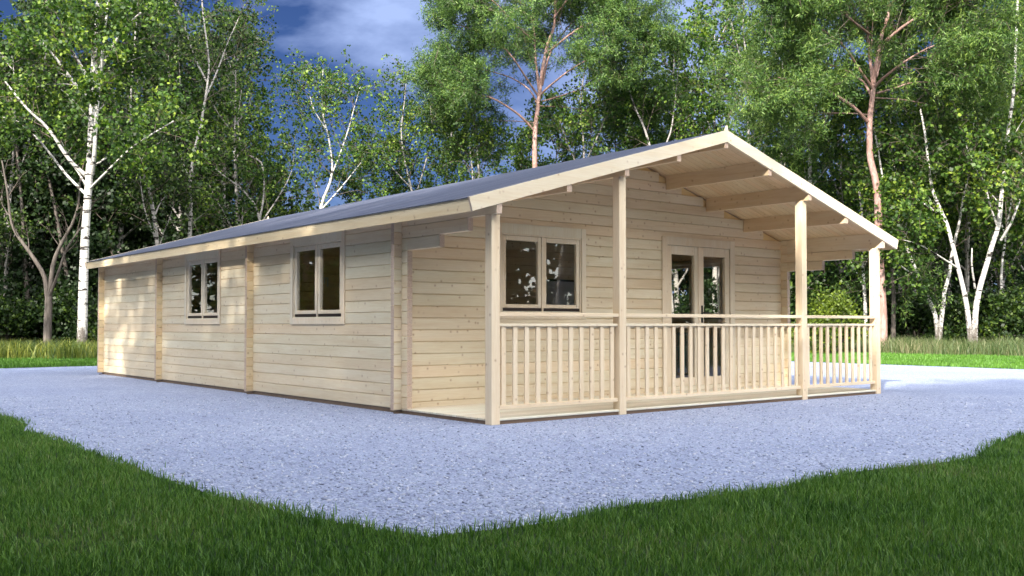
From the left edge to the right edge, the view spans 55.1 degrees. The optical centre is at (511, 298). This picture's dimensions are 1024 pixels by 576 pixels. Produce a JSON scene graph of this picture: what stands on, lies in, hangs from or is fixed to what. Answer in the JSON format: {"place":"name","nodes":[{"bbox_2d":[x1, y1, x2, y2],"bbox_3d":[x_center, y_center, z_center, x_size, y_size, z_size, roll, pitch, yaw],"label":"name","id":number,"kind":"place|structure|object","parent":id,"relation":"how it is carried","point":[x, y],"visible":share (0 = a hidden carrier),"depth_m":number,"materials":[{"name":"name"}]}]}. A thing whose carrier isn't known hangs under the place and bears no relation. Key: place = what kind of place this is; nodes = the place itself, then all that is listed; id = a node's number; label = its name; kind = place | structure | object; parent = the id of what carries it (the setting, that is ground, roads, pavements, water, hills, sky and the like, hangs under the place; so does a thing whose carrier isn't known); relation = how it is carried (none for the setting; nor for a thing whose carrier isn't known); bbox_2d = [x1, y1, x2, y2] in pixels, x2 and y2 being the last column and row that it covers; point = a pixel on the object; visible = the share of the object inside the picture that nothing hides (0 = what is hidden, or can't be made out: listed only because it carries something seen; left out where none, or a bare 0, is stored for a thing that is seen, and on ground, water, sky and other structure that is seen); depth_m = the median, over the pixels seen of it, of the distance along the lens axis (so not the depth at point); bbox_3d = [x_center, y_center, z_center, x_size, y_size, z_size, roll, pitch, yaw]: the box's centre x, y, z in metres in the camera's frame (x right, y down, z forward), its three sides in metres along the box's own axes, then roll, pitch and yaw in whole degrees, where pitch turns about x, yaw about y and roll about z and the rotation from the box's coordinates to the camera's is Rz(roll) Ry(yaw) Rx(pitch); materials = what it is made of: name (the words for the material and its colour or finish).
{"place":"outdoors","nodes":[
{"label":"outdoors","id":0,"kind":"place"},
{"bbox_2d":[0,337,96,359],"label":"meadow grass","id":1,"kind":"structure","parent":0,"point":[40,342],"depth_m":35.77,"materials":[{"name":"green plant"}]},
{"bbox_2d":[0,0,1020,294],"label":"sky","id":2,"kind":"structure","parent":0,"point":[373,29],"materials":[{"name":"blue"}]},
{"bbox_2d":[0,340,1023,575],"bbox_3d":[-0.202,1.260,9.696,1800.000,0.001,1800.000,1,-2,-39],"label":"lawn","id":3,"kind":"structure","parent":0,"point":[336,540],"depth_m":4.61,"materials":[{"name":"plant"}]},
{"bbox_2d":[0,11,33,261],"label":"birch tree","id":4,"kind":"object","parent":3,"relation":"on","point":[2,126],"visible":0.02,"depth_m":46.21,"materials":[{"name":"green plant"}]},
{"bbox_2d":[0,291,42,342],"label":"shrub","id":5,"kind":"object","parent":3,"relation":"on","point":[7,308],"visible":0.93,"depth_m":42.35,"materials":[{"name":"green plant"}]},
{"bbox_2d":[0,24,56,335],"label":"birch tree","id":6,"kind":"object","parent":3,"relation":"on","point":[7,238],"visible":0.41,"depth_m":43.65,"materials":[{"name":"green plant"}]},
{"bbox_2d":[3,278,92,341],"bbox_3d":[-20.125,0.850,44.017,4.210,3.505,4.336,0,-2,-4],"label":"shrub","id":7,"kind":"object","parent":3,"relation":"on","point":[35,319],"visible":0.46,"depth_m":42.90,"materials":[{"name":"green plant"}]},
{"bbox_2d":[0,146,113,344],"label":"forked tree","id":8,"kind":"object","parent":3,"relation":"on","point":[49,286],"visible":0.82,"depth_m":39.96,"materials":[{"name":"grey plant"}]},
{"bbox_2d":[0,0,113,264],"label":"birch tree","id":9,"kind":"object","parent":3,"relation":"on","point":[21,8],"visible":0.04,"depth_m":49.04,"materials":[{"name":"green plant"}]},
{"bbox_2d":[0,0,124,297],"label":"birch tree","id":10,"kind":"object","parent":3,"relation":"on","point":[22,24],"visible":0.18,"depth_m":44.51,"materials":[{"name":"green plant"}]},
{"bbox_2d":[54,297,100,342],"bbox_3d":[-16.865,1.069,39.946,3.252,2.629,3.157,1,-2,-35],"label":"shrub","id":11,"kind":"object","parent":3,"relation":"on","point":[93,320],"visible":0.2,"depth_m":39.09,"materials":[{"name":"green plant"}]},
{"bbox_2d":[0,0,219,343],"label":"birch tree","id":12,"kind":"object","parent":3,"relation":"on","point":[59,46],"visible":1,"depth_m":35.26,"materials":[{"name":"green plant"}]},
{"bbox_2d":[0,68,221,341],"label":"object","id":13,"kind":"object","parent":3,"relation":"on","point":[19,273],"visible":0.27,"depth_m":44.57,"materials":[{"name":"green plant"}]},
{"bbox_2d":[0,49,269,298],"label":"forest","id":14,"kind":"object","parent":3,"relation":"on","point":[233,201],"visible":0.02,"depth_m":56.80,"materials":[{"name":"green plant"}]},
{"bbox_2d":[57,0,213,255],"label":"birch tree","id":15,"kind":"object","parent":3,"relation":"on","point":[109,224],"visible":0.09,"depth_m":46.93,"materials":[{"name":"green plant"}]},
{"bbox_2d":[83,3,220,244],"bbox_3d":[-14.425,-6.183,40.102,5.604,16.895,5.034,1,-2,-39],"label":"birch tree","id":16,"kind":"object","parent":3,"relation":"on","point":[184,192],"visible":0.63,"depth_m":40.05,"materials":[{"name":"green plant"}]},
{"bbox_2d":[96,5,228,234],"bbox_3d":[-18.828,-6.976,53.068,6.748,19.005,7.232,-1,-2,38],"label":"birch tree","id":17,"kind":"object","parent":3,"relation":"on","point":[194,28],"visible":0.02,"depth_m":53.00,"materials":[{"name":"green plant"}]},
{"bbox_2d":[106,0,240,239],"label":"birch tree","id":18,"kind":"object","parent":3,"relation":"on","point":[150,80],"visible":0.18,"depth_m":45.73,"materials":[{"name":"green plant"}]},
{"bbox_2d":[126,0,278,236],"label":"birch tree","id":19,"kind":"object","parent":3,"relation":"on","point":[184,37],"visible":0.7,"depth_m":42.27,"materials":[{"name":"green plant"}]},
{"bbox_2d":[163,0,291,237],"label":"birch tree","id":20,"kind":"object","parent":3,"relation":"on","point":[256,65],"visible":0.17,"depth_m":50.27,"materials":[{"name":"green plant"}]},
{"bbox_2d":[171,3,292,233],"bbox_3d":[-13.237,-5.691,45.756,6.151,15.987,4.977,0,-2,-11],"label":"birch tree","id":21,"kind":"object","parent":3,"relation":"on","point":[247,210],"visible":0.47,"depth_m":45.52,"materials":[{"name":"green plant"}]},
{"bbox_2d":[167,52,337,223],"bbox_3d":[-11.580,-4.174,43.972,7.582,13.322,4.382,0,-2,-6],"label":"birch tree","id":22,"kind":"object","parent":3,"relation":"on","point":[239,144],"visible":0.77,"depth_m":43.96,"materials":[{"name":"green plant"}]},
{"bbox_2d":[233,131,309,221],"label":"birch tree","id":23,"kind":"object","parent":3,"relation":"on","point":[296,209],"visible":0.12,"depth_m":51.33,"materials":[{"name":"green plant"}]},
{"bbox_2d":[261,45,406,208],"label":"birch tree","id":24,"kind":"object","parent":3,"relation":"on","point":[325,91],"visible":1,"depth_m":43.13,"materials":[{"name":"green plant"}]},
{"bbox_2d":[329,148,385,203],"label":"birch tree","id":25,"kind":"object","parent":3,"relation":"on","point":[352,185],"visible":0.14,"depth_m":49.73,"materials":[{"name":"green plant"}]},
{"bbox_2d":[352,124,432,199],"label":"birch tree","id":26,"kind":"object","parent":3,"relation":"on","point":[399,181],"visible":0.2,"depth_m":48.09,"materials":[{"name":"green plant"}]},
{"bbox_2d":[339,53,465,196],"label":"birch tree","id":27,"kind":"object","parent":3,"relation":"on","point":[408,122],"visible":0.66,"depth_m":47.06,"materials":[{"name":"green plant"}]},
{"bbox_2d":[404,107,480,191],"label":"birch tree","id":28,"kind":"object","parent":3,"relation":"on","point":[446,179],"visible":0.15,"depth_m":52.07,"materials":[{"name":"green plant"}]},
{"bbox_2d":[437,67,526,181],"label":"birch tree","id":29,"kind":"object","parent":3,"relation":"on","point":[480,151],"visible":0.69,"depth_m":46.24,"materials":[{"name":"green plant"}]},
{"bbox_2d":[0,361,1023,536],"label":"gravel pad","id":30,"kind":"object","parent":3,"relation":"on","point":[934,384],"visible":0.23,"depth_m":8.66,"materials":[{"name":"grey gravel"}]},
{"bbox_2d":[84,125,897,424],"bbox_3d":[-1.428,-0.265,16.907,7.778,3.415,12.898,1,-2,-39],"label":"log cabin","id":31,"kind":"object","parent":30,"relation":"on","point":[428,302],"visible":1,"depth_m":12.93,"materials":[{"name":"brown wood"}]},
{"bbox_2d":[184,249,220,323],"bbox_3d":[-4.875,-0.167,15.615,0.131,1.158,1.470,1,-2,-39],"label":"window","id":32,"kind":"structure","parent":31,"relation":"in","point":[203,258],"depth_m":15.58,"materials":[{"name":"brown wood"}]},
{"bbox_2d":[290,231,344,323],"bbox_3d":[-2.463,-0.246,12.622,0.131,1.158,1.470,1,-2,-39],"label":"window","id":33,"kind":"structure","parent":31,"relation":"in","point":[319,242],"depth_m":12.58,"materials":[{"name":"brown wood"}]},
{"bbox_2d":[500,222,585,318],"bbox_3d":[0.365,-0.327,12.357,1.470,1.170,0.091,1,-2,-39],"label":"window","id":34,"kind":"structure","parent":31,"relation":"in","point":[542,235],"depth_m":12.34,"materials":[{"name":"brown wood"}]},
{"bbox_2d":[546,279,573,308],"bbox_3d":[0.853,0.029,17.730,0.791,0.740,0.026,1,-2,-39],"label":"window pane","id":35,"kind":"structure","parent":31,"relation":"attached to","point":[559,292],"depth_m":17.73,"materials":[{"name":"clear glass"}]},
{"bbox_2d":[672,259,721,321],"bbox_3d":[3.300,-0.141,16.602,0.131,1.158,2.100,1,-2,-39],"label":"window","id":36,"kind":"structure","parent":31,"relation":"in","point":[711,262],"depth_m":16.83,"materials":[{"name":"brown wood"}]},
{"bbox_2d":[662,236,735,391],"bbox_3d":[2.703,0.225,14.201,1.592,2.176,0.131,1,-2,-39],"label":"double door","id":37,"kind":"structure","parent":31,"relation":"in","point":[697,248],"depth_m":14.19,"materials":[{"name":"brown wood"}]},
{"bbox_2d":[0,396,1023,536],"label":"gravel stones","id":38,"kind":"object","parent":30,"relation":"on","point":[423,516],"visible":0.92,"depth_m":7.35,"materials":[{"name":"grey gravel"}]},
{"bbox_2d":[0,351,1023,368],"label":"lawn grass","id":39,"kind":"structure","parent":3,"relation":"on","point":[968,360],"depth_m":25.77,"materials":[{"name":"green plant"}]},
{"bbox_2d":[0,265,1023,341],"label":"undergrowth","id":40,"kind":"object","parent":3,"relation":"on","point":[685,300],"visible":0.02,"depth_m":44.79,"materials":[{"name":"green plant"}]},
{"bbox_2d":[486,85,564,176],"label":"birch tree","id":41,"kind":"object","parent":3,"relation":"on","point":[520,160],"visible":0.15,"depth_m":53.80,"materials":[{"name":"green plant"}]},
{"bbox_2d":[397,0,695,167],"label":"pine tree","id":42,"kind":"object","parent":3,"relation":"on","point":[614,31],"visible":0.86,"depth_m":43.29,"materials":[{"name":"green plant"}]},
{"bbox_2d":[525,88,598,168],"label":"birch tree","id":43,"kind":"object","parent":3,"relation":"on","point":[564,156],"visible":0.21,"depth_m":52.73,"materials":[{"name":"green plant"}]},
{"bbox_2d":[517,34,649,164],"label":"birch tree","id":44,"kind":"object","parent":3,"relation":"on","point":[558,115],"visible":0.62,"depth_m":45.86,"materials":[{"name":"green plant"}]},
{"bbox_2d":[564,59,657,157],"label":"birch tree","id":45,"kind":"object","parent":3,"relation":"on","point":[610,146],"visible":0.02,"depth_m":50.18,"materials":[{"name":"green plant"}]},
{"bbox_2d":[219,134,1023,337],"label":"forest","id":46,"kind":"object","parent":3,"relation":"on","point":[707,275],"visible":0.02,"depth_m":55.23,"materials":[{"name":"green plant"}]},
{"bbox_2d":[583,0,731,313],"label":"birch tree","id":47,"kind":"object","parent":3,"relation":"on","point":[658,95],"visible":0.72,"depth_m":44.98,"materials":[{"name":"green plant"}]},
{"bbox_2d":[632,21,716,312],"bbox_3d":[8.282,-6.117,50.983,5.333,17.129,6.590,0,-2,2],"label":"birch tree","id":48,"kind":"object","parent":3,"relation":"on","point":[670,63],"visible":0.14,"depth_m":50.12,"materials":[{"name":"green plant"}]},
{"bbox_2d":[652,0,765,312],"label":"birch tree","id":49,"kind":"object","parent":3,"relation":"on","point":[706,118],"visible":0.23,"depth_m":49.00,"materials":[{"name":"green plant"}]},
{"bbox_2d":[683,0,807,181],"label":"birch tree","id":50,"kind":"object","parent":3,"relation":"on","point":[700,15],"visible":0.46,"depth_m":43.91,"materials":[{"name":"green plant"}]},
{"bbox_2d":[734,10,833,186],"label":"birch tree","id":51,"kind":"object","parent":3,"relation":"on","point":[817,166],"visible":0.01,"depth_m":47.08,"materials":[{"name":"green plant"}]},
{"bbox_2d":[751,97,840,323],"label":"birch tree","id":52,"kind":"object","parent":3,"relation":"on","point":[814,180],"visible":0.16,"depth_m":40.19,"materials":[{"name":"green plant"}]},
{"bbox_2d":[760,43,896,272],"bbox_3d":[13.482,-6.564,41.863,5.924,17.870,4.184,0,-2,11],"label":"birch tree","id":53,"kind":"object","parent":3,"relation":"on","point":[848,120],"visible":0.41,"depth_m":41.21,"materials":[{"name":"green plant"}]},
{"bbox_2d":[791,280,868,353],"bbox_3d":[10.453,0.705,33.085,3.320,2.667,3.095,1,-2,-39],"label":"bush","id":54,"kind":"object","parent":3,"relation":"on","point":[828,305],"visible":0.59,"depth_m":32.63,"materials":[{"name":"green plant"}]},
{"bbox_2d":[790,262,888,339],"bbox_3d":[13.043,0.365,42.063,5.782,4.673,5.613,0,-2,2],"label":"shrub","id":55,"kind":"object","parent":3,"relation":"on","point":[832,280],"visible":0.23,"depth_m":41.25,"materials":[{"name":"green plant"}]},
{"bbox_2d":[803,44,878,286],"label":"birch tree","id":56,"kind":"object","parent":3,"relation":"on","point":[833,187],"visible":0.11,"depth_m":48.48,"materials":[{"name":"green plant"}]},
{"bbox_2d":[698,0,1023,345],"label":"pine tree","id":57,"kind":"object","parent":3,"relation":"on","point":[793,31],"visible":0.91,"depth_m":35.23,"materials":[{"name":"green plant"}]},
{"bbox_2d":[825,173,923,338],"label":"birch tree","id":58,"kind":"object","parent":3,"relation":"on","point":[863,265],"visible":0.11,"depth_m":40.21,"materials":[{"name":"green plant"}]},
{"bbox_2d":[852,275,908,340],"bbox_3d":[16.148,0.743,44.051,4.698,3.797,4.561,0,-2,-17],"label":"shrub","id":59,"kind":"object","parent":3,"relation":"on","point":[867,293],"visible":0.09,"depth_m":42.87,"materials":[{"name":"green plant"}]},
{"bbox_2d":[830,48,942,294],"bbox_3d":[18.038,-5.088,47.262,5.712,14.845,4.622,-1,-2,29],"label":"birch tree","id":60,"kind":"object","parent":3,"relation":"on","point":[885,120],"visible":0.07,"depth_m":47.07,"materials":[{"name":"green plant"}]},
{"bbox_2d":[847,45,937,297],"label":"birch tree","id":61,"kind":"object","parent":3,"relation":"on","point":[898,119],"visible":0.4,"depth_m":42.62,"materials":[{"name":"green plant"}]},
{"bbox_2d":[831,218,956,341],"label":"birch tree","id":62,"kind":"object","parent":3,"relation":"on","point":[893,304],"visible":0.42,"depth_m":39.44,"materials":[{"name":"green plant"}]},
{"bbox_2d":[849,12,963,300],"bbox_3d":[18.163,-5.691,45.748,4.977,15.987,6.151,1,-2,-22],"label":"birch tree","id":63,"kind":"object","parent":3,"relation":"on","point":[903,69],"visible":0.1,"depth_m":45.23,"materials":[{"name":"green plant"}]},
{"bbox_2d":[886,289,961,342],"bbox_3d":[16.910,0.988,40.968,3.508,2.921,3.614,0,-2,-4],"label":"shrub","id":64,"kind":"object","parent":3,"relation":"on","point":[920,320],"visible":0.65,"depth_m":40.55,"materials":[{"name":"green plant"}]},
{"bbox_2d":[830,69,1022,340],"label":"birch tree","id":65,"kind":"object","parent":3,"relation":"on","point":[938,326],"visible":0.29,"depth_m":38.89,"materials":[{"name":"green plant"}]},
{"bbox_2d":[860,0,998,298],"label":"birch tree","id":66,"kind":"object","parent":3,"relation":"on","point":[944,183],"visible":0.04,"depth_m":45.59,"materials":[{"name":"green plant"}]},
{"bbox_2d":[844,0,1023,342],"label":"birch tree","id":67,"kind":"object","parent":3,"relation":"on","point":[1003,182],"visible":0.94,"depth_m":36.68,"materials":[{"name":"green plant"}]},
{"bbox_2d":[920,288,999,340],"bbox_3d":[19.061,1.013,41.948,3.614,2.921,3.508,0,-2,-7],"label":"shrub","id":68,"kind":"object","parent":3,"relation":"on","point":[957,310],"visible":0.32,"depth_m":41.14,"materials":[{"name":"green plant"}]},
{"bbox_2d":[901,3,1023,294],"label":"birch tree","id":69,"kind":"object","parent":3,"relation":"on","point":[966,242],"visible":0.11,"depth_m":42.02,"materials":[{"name":"green plant"}]},
{"bbox_2d":[948,1,1023,290],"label":"birch tree","id":70,"kind":"object","parent":3,"relation":"on","point":[1014,229],"visible":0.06,"depth_m":43.33,"materials":[{"name":"green plant"}]},
{"bbox_2d":[949,1,1023,293],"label":"birch tree","id":71,"kind":"object","parent":3,"relation":"on","point":[992,231],"depth_m":47.57,"materials":[{"name":"green plant"}]},
{"bbox_2d":[950,280,1023,343],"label":"shrub","id":72,"kind":"object","parent":3,"relation":"on","point":[1003,309],"visible":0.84,"depth_m":39.26,"materials":[{"name":"green plant"}]},
{"bbox_2d":[956,58,1023,289],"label":"birch tree","id":73,"kind":"object","parent":3,"relation":"on","point":[1002,257],"visible":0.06,"depth_m":41.02,"materials":[{"name":"green plant"}]},
{"bbox_2d":[970,194,1023,335],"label":"birch tree","id":74,"kind":"object","parent":3,"relation":"on","point":[995,264],"visible":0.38,"depth_m":43.14,"materials":[{"name":"green plant"}]},
{"bbox_2d":[973,0,1023,272],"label":"birch tree","id":75,"kind":"object","parent":3,"relation":"on","point":[997,245],"visible":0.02,"depth_m":45.16,"materials":[{"name":"green plant"}]},
{"bbox_2d":[983,0,1023,217],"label":"birch tree","id":76,"kind":"object","parent":3,"relation":"on","point":[1019,80],"visible":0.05,"depth_m":44.87,"materials":[{"name":"green plant"}]},
{"bbox_2d":[676,332,687,375],"bbox_3d":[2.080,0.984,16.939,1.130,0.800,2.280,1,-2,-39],"label":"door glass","id":77,"kind":"object","parent":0,"point":[678,353],"visible":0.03,"depth_m":16.10,"materials":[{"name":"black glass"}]},
{"bbox_2d":[791,333,1023,357],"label":"meadow grass","id":78,"kind":"structure","parent":0,"point":[903,344],"depth_m":32.33,"materials":[{"name":"green plant"}]}
]}

